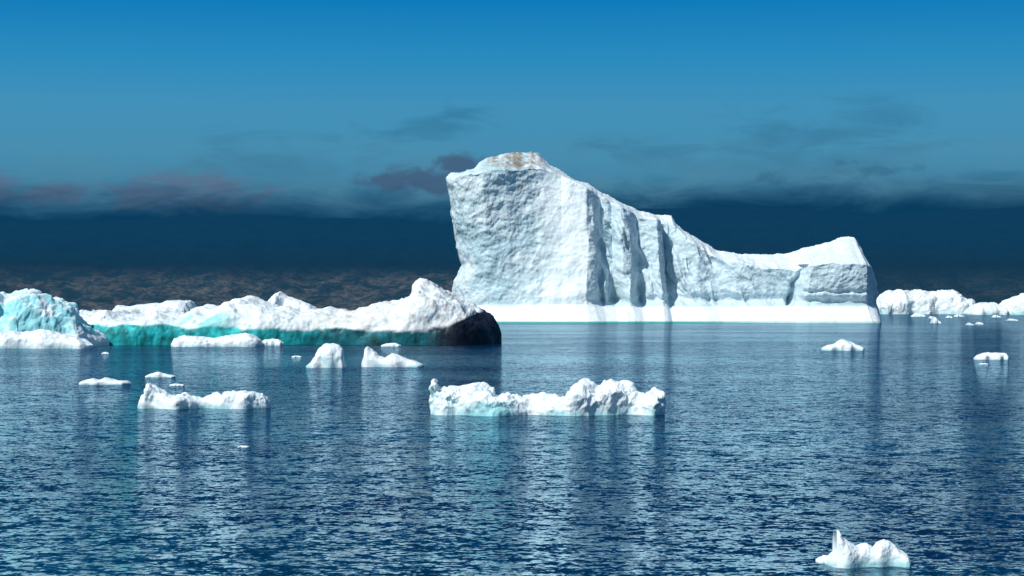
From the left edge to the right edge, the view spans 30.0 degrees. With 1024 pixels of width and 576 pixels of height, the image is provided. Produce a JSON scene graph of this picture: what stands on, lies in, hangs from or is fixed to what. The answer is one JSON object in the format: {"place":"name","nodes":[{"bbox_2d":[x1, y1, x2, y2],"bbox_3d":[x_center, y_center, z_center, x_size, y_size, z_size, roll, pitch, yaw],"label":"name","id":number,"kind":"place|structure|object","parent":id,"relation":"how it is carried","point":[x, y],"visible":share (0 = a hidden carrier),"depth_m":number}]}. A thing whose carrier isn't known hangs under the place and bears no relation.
{"place":"outdoors","nodes":[
{"label":"outdoors","id":0,"kind":"place"},
{"bbox_2d":[0,310,1023,575],"bbox_3d":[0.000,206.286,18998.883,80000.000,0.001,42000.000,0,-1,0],"label":"sea water","id":1,"kind":"structure","parent":0,"point":[772,448],"depth_m":63.17},
{"bbox_2d":[0,329,93,348],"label":"ice floe","id":2,"kind":"object","parent":1,"relation":"on","point":[41,339],"visible":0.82,"depth_m":236.40},
{"bbox_2d":[0,288,108,345],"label":"iceberg","id":3,"kind":"object","parent":1,"relation":"on","point":[24,310],"visible":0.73,"depth_m":248.02},
{"bbox_2d":[79,377,130,384],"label":"ice chunk","id":4,"kind":"object","parent":1,"relation":"on","point":[103,381],"visible":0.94,"depth_m":125.02},
{"bbox_2d":[112,300,196,314],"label":"ice floe","id":5,"kind":"object","parent":1,"relation":"on","point":[185,306],"visible":0.3,"depth_m":363.15},
{"bbox_2d":[145,372,175,377],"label":"ice chunk","id":6,"kind":"object","parent":1,"relation":"on","point":[157,375],"visible":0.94,"depth_m":138.02},
{"bbox_2d":[170,383,184,385],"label":"ice chunk","id":7,"kind":"object","parent":1,"relation":"on","point":[175,384],"visible":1,"depth_m":122.90},
{"bbox_2d":[137,383,270,408],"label":"ice chunk","id":8,"kind":"object","parent":1,"relation":"on","point":[154,397],"visible":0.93,"depth_m":95.17},
{"bbox_2d":[171,333,264,346],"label":"ice floe","id":9,"kind":"object","parent":1,"relation":"on","point":[242,340],"visible":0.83,"depth_m":248.04},
{"bbox_2d":[262,338,283,345],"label":"ice floe","id":10,"kind":"object","parent":1,"relation":"on","point":[272,341],"visible":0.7,"depth_m":256.73},
{"bbox_2d":[79,278,501,344],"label":"ice floe","id":11,"kind":"object","parent":1,"relation":"on","point":[426,312],"visible":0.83,"depth_m":261.88},
{"bbox_2d":[268,291,316,310],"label":"ice floe","id":12,"kind":"object","parent":1,"relation":"on","point":[279,298],"visible":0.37,"depth_m":352.14},
{"bbox_2d":[306,343,346,367],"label":"ice chunk","id":13,"kind":"object","parent":1,"relation":"on","point":[328,355],"visible":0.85,"depth_m":160.80},
{"bbox_2d":[381,343,400,346],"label":"ice chunk","id":14,"kind":"object","parent":1,"relation":"on","point":[391,345],"visible":0.88,"depth_m":247.96},
{"bbox_2d":[361,346,423,366],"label":"ice chunk","id":15,"kind":"object","parent":1,"relation":"on","point":[372,358],"visible":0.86,"depth_m":162.69},
{"bbox_2d":[429,378,666,415],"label":"ice chunk","id":16,"kind":"object","parent":1,"relation":"on","point":[585,397],"visible":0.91,"depth_m":89.47},
{"bbox_2d":[446,151,881,322],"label":"iceberg","id":17,"kind":"object","parent":1,"relation":"on","point":[539,238],"visible":0.96,"depth_m":650.44},
{"bbox_2d":[815,555,827,563],"bbox_3d":[6.248,5.343,37.608,0.544,0.172,0.374,0,-1,0],"label":"ice chunk","id":18,"kind":"object","parent":1,"relation":"on","point":[821,559],"visible":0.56,"depth_m":37.52},
{"bbox_2d":[821,339,863,350],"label":"ice chunk","id":19,"kind":"object","parent":1,"relation":"on","point":[841,345],"visible":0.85,"depth_m":225.19},
{"bbox_2d":[825,530,911,568],"bbox_3d":[6.953,5.109,37.234,1.673,0.833,1.056,0,-1,0],"label":"ice chunk","id":20,"kind":"object","parent":1,"relation":"on","point":[845,553],"visible":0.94,"depth_m":36.94},
{"bbox_2d":[911,313,926,316],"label":"ice chunk","id":21,"kind":"object","parent":1,"relation":"on","point":[917,315],"visible":0.86,"depth_m":1125.90},
{"bbox_2d":[876,289,975,313],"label":"iceberg","id":22,"kind":"object","parent":1,"relation":"on","point":[901,301],"visible":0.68,"depth_m":1625.82},
{"bbox_2d":[930,317,940,322],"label":"ice chunk","id":23,"kind":"object","parent":1,"relation":"on","point":[934,320],"visible":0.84,"depth_m":636.35},
{"bbox_2d":[963,302,1009,314],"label":"iceberg","id":24,"kind":"object","parent":1,"relation":"on","point":[986,308],"visible":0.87,"depth_m":1464.87},
{"bbox_2d":[974,352,1008,359],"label":"ice chunk","id":25,"kind":"object","parent":1,"relation":"on","point":[992,356],"visible":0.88,"depth_m":185.28},
{"bbox_2d":[999,293,1023,314],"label":"iceberg","id":26,"kind":"object","parent":1,"relation":"on","point":[1013,305],"visible":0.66,"depth_m":1467.63},
{"bbox_2d":[0,206,1023,309],"bbox_3d":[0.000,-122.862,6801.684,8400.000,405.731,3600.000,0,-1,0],"label":"hills","id":27,"kind":"structure","parent":0,"point":[977,255],"depth_m":6191.52},
{"bbox_2d":[0,0,1023,225],"label":"sky","id":28,"kind":"structure","parent":0,"point":[110,109]}
]}

